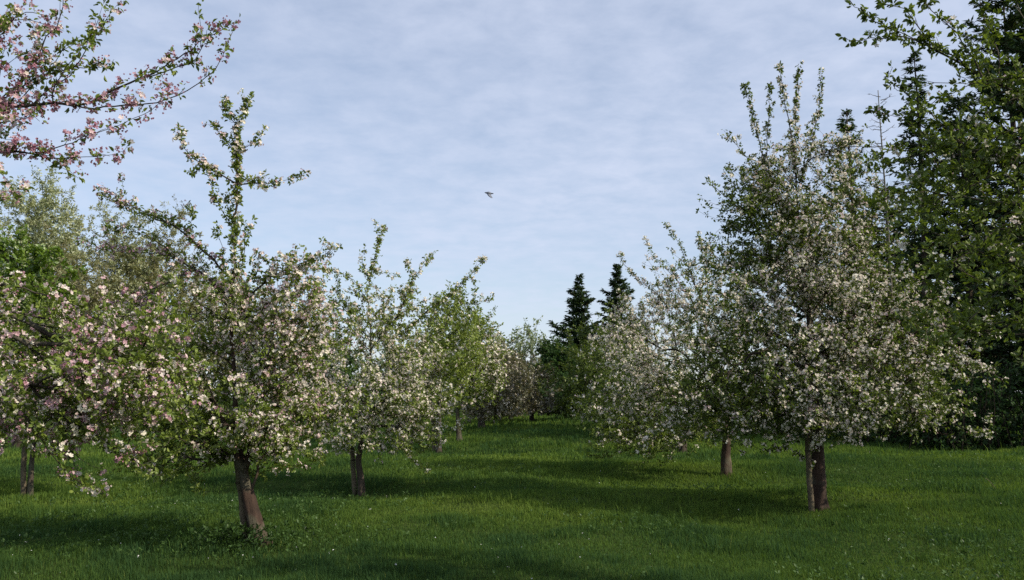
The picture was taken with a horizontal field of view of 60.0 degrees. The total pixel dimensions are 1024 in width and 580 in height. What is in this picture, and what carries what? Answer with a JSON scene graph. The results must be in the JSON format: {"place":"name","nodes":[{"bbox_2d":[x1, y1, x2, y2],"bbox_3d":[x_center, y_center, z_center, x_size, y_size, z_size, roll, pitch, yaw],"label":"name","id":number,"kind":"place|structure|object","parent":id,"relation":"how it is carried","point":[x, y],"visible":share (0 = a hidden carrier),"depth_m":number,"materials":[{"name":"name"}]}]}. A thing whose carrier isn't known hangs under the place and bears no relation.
{"place":"outdoors","nodes":[
{"label":"outdoors","id":0,"kind":"place"},
{"bbox_2d":[0,398,1023,579],"bbox_3d":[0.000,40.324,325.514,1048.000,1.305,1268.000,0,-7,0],"label":"ground","id":1,"kind":"structure","parent":0,"point":[566,541],"depth_m":11.53,"materials":[{"name":"green plant"}]},
{"bbox_2d":[20,416,27,497],"bbox_3d":[-7.486,2.624,13.600,0.138,1.425,0.107,0,-7,0],"label":"stake","id":2,"kind":"object","parent":1,"relation":"on","point":[23,471],"visible":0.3,"depth_m":13.56,"materials":[{"name":"brown wood"}]},
{"bbox_2d":[1,398,72,433],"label":"shrub","id":3,"kind":"object","parent":1,"relation":"on","point":[9,426],"visible":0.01,"depth_m":35.41,"materials":[{"name":"green plant"}]},
{"bbox_2d":[0,224,86,447],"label":"green tree","id":4,"kind":"object","parent":1,"relation":"on","point":[31,267],"visible":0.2,"depth_m":27.02,"materials":[{"name":"green plant"}]},
{"bbox_2d":[0,160,91,345],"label":"willow","id":5,"kind":"object","parent":1,"relation":"on","point":[47,204],"visible":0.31,"depth_m":44.28,"materials":[{"name":"green plant"}]},
{"bbox_2d":[6,215,143,394],"bbox_3d":[-20.115,1.634,39.926,5.734,9.576,6.010,-6,-9,39],"label":"willow","id":6,"kind":"object","parent":1,"relation":"on","point":[87,278],"visible":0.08,"depth_m":39.88,"materials":[{"name":"plant"}]},
{"bbox_2d":[0,289,157,495],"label":"apple tree","id":7,"kind":"object","parent":1,"relation":"on","point":[30,485],"visible":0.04,"depth_m":13.59,"materials":[{"name":"green plant"}]},
{"bbox_2d":[64,410,140,433],"bbox_3d":[-17.823,5.047,36.899,5.727,2.191,3.510,0,-7,0],"label":"shrub","id":8,"kind":"object","parent":1,"relation":"on","point":[115,430],"visible":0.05,"depth_m":36.40,"materials":[{"name":"green plant"}]},
{"bbox_2d":[0,0,240,499],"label":"apple tree","id":9,"kind":"object","parent":1,"relation":"on","point":[77,367],"visible":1,"depth_m":6.40,"materials":[{"name":"pink plant"}]},
{"bbox_2d":[61,187,187,364],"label":"willow","id":10,"kind":"object","parent":1,"relation":"on","point":[114,273],"visible":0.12,"depth_m":47.03,"materials":[{"name":"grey plant"}]},
{"bbox_2d":[102,401,189,432],"bbox_3d":[-16.494,5.254,38.779,7.203,2.316,2.777,0,-7,0],"label":"shrub","id":11,"kind":"object","parent":1,"relation":"on","point":[144,424],"visible":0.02,"depth_m":38.25,"materials":[{"name":"green plant"}]},
{"bbox_2d":[98,194,219,376],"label":"willow","id":12,"kind":"object","parent":1,"relation":"on","point":[173,233],"visible":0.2,"depth_m":49.05,"materials":[{"name":"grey plant"}]},
{"bbox_2d":[142,396,253,430],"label":"shrub","id":13,"kind":"object","parent":1,"relation":"on","point":[224,405],"visible":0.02,"depth_m":40.50,"materials":[{"name":"green plant"}]},
{"bbox_2d":[169,265,280,402],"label":"willow","id":14,"kind":"object","parent":1,"relation":"on","point":[222,367],"visible":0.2,"depth_m":51.05,"materials":[{"name":"plant"}]},
{"bbox_2d":[75,88,386,546],"bbox_3d":[-3.070,0.297,9.618,2.840,5.081,2.999,5,-8,-34],"label":"apple tree","id":15,"kind":"object","parent":1,"relation":"on","point":[237,434],"visible":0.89,"depth_m":9.31,"materials":[{"name":"green plant"}]},
{"bbox_2d":[164,518,313,554],"bbox_3d":[-2.722,2.476,8.933,1.429,0.293,0.884,0,-7,0],"label":"nettle patch","id":16,"kind":"object","parent":1,"relation":"on","point":[228,531],"visible":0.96,"depth_m":8.95,"materials":[{"name":"green plant"}]},
{"bbox_2d":[234,461,248,541],"bbox_3d":[-2.799,2.287,9.248,0.244,1.026,0.107,0,-7,0],"label":"stake","id":17,"kind":"object","parent":1,"relation":"on","point":[242,516],"visible":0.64,"depth_m":9.22,"materials":[{"name":"brown wood"}]},
{"bbox_2d":[219,392,330,426],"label":"shrub","id":18,"kind":"object","parent":1,"relation":"on","point":[303,422],"visible":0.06,"depth_m":42.19,"materials":[{"name":"green plant"}]},
{"bbox_2d":[229,331,382,399],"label":"green tree","id":19,"kind":"object","parent":1,"relation":"on","point":[350,370],"visible":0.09,"depth_m":48.78,"materials":[{"name":"green plant"}]},
{"bbox_2d":[293,384,402,422],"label":"shrub","id":20,"kind":"object","parent":1,"relation":"on","point":[362,408],"visible":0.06,"depth_m":45.41,"materials":[{"name":"green plant"}]},
{"bbox_2d":[350,447,356,494],"bbox_3d":[-2.566,3.003,14.368,0.141,0.928,0.099,-3,-8,25],"label":"stake","id":21,"kind":"object","parent":1,"relation":"on","point":[353,469],"visible":0.9,"depth_m":14.36,"materials":[{"name":"brown wood"}]},
{"bbox_2d":[295,218,494,495],"bbox_3d":[-1.976,1.101,14.364,3.370,4.659,2.639,0,-7,0],"label":"apple tree","id":22,"kind":"object","parent":1,"relation":"on","point":[408,380],"visible":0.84,"depth_m":14.35,"materials":[{"name":"white plant"}]},
{"bbox_2d":[346,329,468,401],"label":"green tree","id":23,"kind":"object","parent":1,"relation":"on","point":[384,371],"visible":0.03,"depth_m":53.44,"materials":[{"name":"green plant"}]},
{"bbox_2d":[359,390,459,419],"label":"shrub","id":24,"kind":"object","parent":1,"relation":"on","point":[421,416],"visible":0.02,"depth_m":49.25,"materials":[{"name":"green plant"}]},
{"bbox_2d":[431,411,435,450],"bbox_3d":[-2.201,4.037,24.904,0.172,1.286,0.150,0,-7,0],"label":"stake","id":25,"kind":"object","parent":1,"relation":"on","point":[433,445],"visible":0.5,"depth_m":24.86,"materials":[{"name":"brown wood"}]},
{"bbox_2d":[375,280,498,452],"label":"apple tree","id":26,"kind":"object","parent":1,"relation":"on","point":[462,369],"visible":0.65,"depth_m":24.83,"materials":[{"name":"green plant"}]},
{"bbox_2d":[426,385,483,413],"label":"shrub","id":27,"kind":"object","parent":1,"relation":"on","point":[459,403],"visible":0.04,"depth_m":59.25,"materials":[{"name":"green plant"}]},
{"bbox_2d":[421,305,513,440],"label":"apple tree","id":28,"kind":"object","parent":1,"relation":"on","point":[498,356],"visible":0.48,"depth_m":28.76,"materials":[{"name":"green plant"}]},
{"bbox_2d":[455,334,538,427],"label":"apple tree","id":29,"kind":"object","parent":1,"relation":"on","point":[505,407],"visible":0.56,"depth_m":36.86,"materials":[{"name":"white plant"}]},
{"bbox_2d":[0,430,1023,579],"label":"meadow weeds","id":30,"kind":"object","parent":1,"relation":"on","point":[998,566],"visible":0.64,"depth_m":10.62,"materials":[{"name":"green plant"}]},
{"bbox_2d":[483,354,562,420],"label":"apple tree","id":31,"kind":"object","parent":1,"relation":"on","point":[534,407],"visible":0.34,"depth_m":41.83,"materials":[{"name":"green plant"}]},
{"bbox_2d":[493,315,565,390],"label":"tree","id":32,"kind":"object","parent":1,"relation":"on","point":[529,343],"visible":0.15,"depth_m":77.77,"materials":[{"name":"plant"}]},
{"bbox_2d":[532,374,568,405],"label":"shrub","id":33,"kind":"object","parent":1,"relation":"on","point":[543,390],"visible":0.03,"depth_m":61.26,"materials":[{"name":"green plant"}]},
{"bbox_2d":[533,335,578,394],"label":"green tree","id":34,"kind":"object","parent":1,"relation":"on","point":[549,351],"visible":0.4,"depth_m":65.14,"materials":[{"name":"green plant"}]},
{"bbox_2d":[542,373,580,402],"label":"shrub","id":35,"kind":"object","parent":1,"relation":"on","point":[558,393],"visible":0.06,"depth_m":57.24,"materials":[{"name":"green plant"}]},
{"bbox_2d":[539,273,605,382],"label":"conifer","id":36,"kind":"object","parent":1,"relation":"on","point":[578,306],"visible":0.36,"depth_m":71.79,"materials":[{"name":"green plant"}]},
{"bbox_2d":[532,320,625,419],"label":"green tree","id":37,"kind":"object","parent":1,"relation":"on","point":[564,402],"visible":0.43,"depth_m":41.48,"materials":[{"name":"green plant"}]},
{"bbox_2d":[564,338,643,424],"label":"apple tree","id":38,"kind":"object","parent":1,"relation":"on","point":[585,390],"visible":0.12,"depth_m":36.11,"materials":[{"name":"green plant"}]},
{"bbox_2d":[582,263,659,377],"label":"conifer","id":39,"kind":"object","parent":1,"relation":"on","point":[616,282],"visible":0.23,"depth_m":68.27,"materials":[{"name":"green plant"}]},
{"bbox_2d":[568,304,688,426],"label":"apple tree","id":40,"kind":"object","parent":1,"relation":"on","point":[596,404],"visible":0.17,"depth_m":29.81,"materials":[{"name":"white plant"}]},
{"bbox_2d":[581,308,718,452],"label":"apple tree","id":41,"kind":"object","parent":1,"relation":"on","point":[682,447],"visible":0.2,"depth_m":23.19,"materials":[{"name":"white plant"}]},
{"bbox_2d":[572,222,787,477],"bbox_3d":[3.107,1.153,16.991,4.021,5.013,3.702,2,-7,-19],"label":"apple tree","id":42,"kind":"object","parent":1,"relation":"on","point":[627,436],"visible":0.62,"depth_m":16.64,"materials":[{"name":"white plant"}]},
{"bbox_2d":[693,385,798,425],"bbox_3d":[9.753,4.750,36.657,6.168,2.370,3.040,0,-7,0],"label":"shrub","id":43,"kind":"object","parent":1,"relation":"on","point":[756,418],"visible":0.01,"depth_m":36.53,"materials":[{"name":"green plant"}]},
{"bbox_2d":[715,237,787,384],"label":"conifer","id":44,"kind":"object","parent":1,"relation":"on","point":[738,244],"visible":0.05,"depth_m":46.32,"materials":[{"name":"green plant"}]},
{"bbox_2d":[755,203,853,401],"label":"conifer","id":45,"kind":"object","parent":1,"relation":"on","point":[800,316],"visible":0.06,"depth_m":40.03,"materials":[{"name":"green plant"}]},
{"bbox_2d":[804,431,814,510],"bbox_3d":[4.161,2.593,12.409,0.106,1.273,0.107,0,-7,0],"label":"wooden stake","id":46,"kind":"object","parent":1,"relation":"on","point":[810,492],"visible":0.91,"depth_m":12.38,"materials":[{"name":"brown wood"}]},
{"bbox_2d":[746,396,883,435],"bbox_3d":[10.950,4.341,32.784,5.819,2.284,2.918,0,-7,0],"label":"shrub","id":47,"kind":"object","parent":1,"relation":"on","point":[793,428],"visible":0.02,"depth_m":32.49,"materials":[{"name":"green plant"}]},
{"bbox_2d":[634,60,1008,510],"bbox_3d":[4.346,-0.133,12.673,4.401,6.654,4.310,-6,-9,39],"label":"apple tree","id":48,"kind":"object","parent":1,"relation":"on","point":[859,392],"visible":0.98,"depth_m":12.31,"materials":[{"name":"white plant"}]},
{"bbox_2d":[761,377,908,439],"bbox_3d":[11.252,3.938,29.668,5.493,2.435,2.823,0,-7,0],"label":"shrub","id":49,"kind":"object","parent":1,"relation":"on","point":[825,437],"visible":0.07,"depth_m":29.50,"materials":[{"name":"green plant"}]},
{"bbox_2d":[802,109,940,419],"bbox_3d":[14.680,-0.926,37.283,5.161,13.934,5.497,0,-7,0],"label":"conifer","id":50,"kind":"object","parent":1,"relation":"on","point":[847,120],"visible":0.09,"depth_m":37.84,"materials":[{"name":"green plant"}]},
{"bbox_2d":[844,92,907,430],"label":"tree","id":51,"kind":"object","parent":1,"relation":"on","point":[888,238],"visible":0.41,"depth_m":35.72,"materials":[{"name":"plant"}]},
{"bbox_2d":[789,239,967,389],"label":"green tree","id":52,"kind":"object","parent":1,"relation":"on","point":[837,318],"visible":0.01,"depth_m":42.86,"materials":[{"name":"green plant"}]},
{"bbox_2d":[828,182,943,409],"bbox_3d":[14.975,0.676,36.104,5.789,10.418,4.977,0,-7,0],"label":"conifer","id":53,"kind":"object","parent":1,"relation":"on","point":[884,257],"visible":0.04,"depth_m":36.23,"materials":[{"name":"green plant"}]},
{"bbox_2d":[764,0,1023,365],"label":"tree","id":54,"kind":"object","parent":1,"relation":"on","point":[979,165],"visible":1,"depth_m":6.44,"materials":[{"name":"green plant"}]},
{"bbox_2d":[830,375,993,445],"bbox_3d":[12.688,3.570,28.243,4.870,2.918,3.469,-3,-8,26],"label":"shrub","id":55,"kind":"object","parent":1,"relation":"on","point":[889,438],"visible":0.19,"depth_m":27.93,"materials":[{"name":"green plant"}]},
{"bbox_2d":[887,51,974,439],"bbox_3d":[14.717,-1.650,31.503,3.038,14.195,3.004,-5,-9,37],"label":"conifer","id":56,"kind":"object","parent":1,"relation":"on","point":[909,69],"visible":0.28,"depth_m":31.49,"materials":[{"name":"green plant"}]},
{"bbox_2d":[845,207,1022,420],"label":"green tree","id":57,"kind":"object","parent":1,"relation":"on","point":[948,281],"visible":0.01,"depth_m":40.38,"materials":[{"name":"green plant"}]},
{"bbox_2d":[887,354,1023,449],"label":"shrub","id":58,"kind":"object","parent":1,"relation":"on","point":[932,435],"visible":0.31,"depth_m":26.89,"materials":[{"name":"green plant"}]},
{"bbox_2d":[905,90,1022,423],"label":"conifer","id":59,"kind":"object","parent":1,"relation":"on","point":[949,106],"visible":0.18,"depth_m":31.14,"materials":[{"name":"green plant"}]},
{"bbox_2d":[922,347,1023,451],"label":"shrub","id":60,"kind":"object","parent":1,"relation":"on","point":[961,434],"visible":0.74,"depth_m":26.00,"materials":[{"name":"green plant"}]},
{"bbox_2d":[940,0,1023,433],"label":"conifer","id":61,"kind":"object","parent":1,"relation":"on","point":[1014,22],"visible":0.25,"depth_m":29.68,"materials":[{"name":"green plant"}]},
{"bbox_2d":[943,223,1023,414],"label":"green tree","id":62,"kind":"object","parent":1,"relation":"on","point":[1009,360],"visible":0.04,"depth_m":38.84,"materials":[{"name":"green plant"}]},
{"bbox_2d":[961,0,1023,404],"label":"conifer","id":63,"kind":"object","parent":1,"relation":"on","point":[1012,109],"visible":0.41,"depth_m":27.89,"materials":[{"name":"green plant"}]},
{"bbox_2d":[0,0,1023,397],"label":"sky","id":64,"kind":"structure","parent":0,"point":[590,126],"materials":[{"name":"blue"}]}
]}

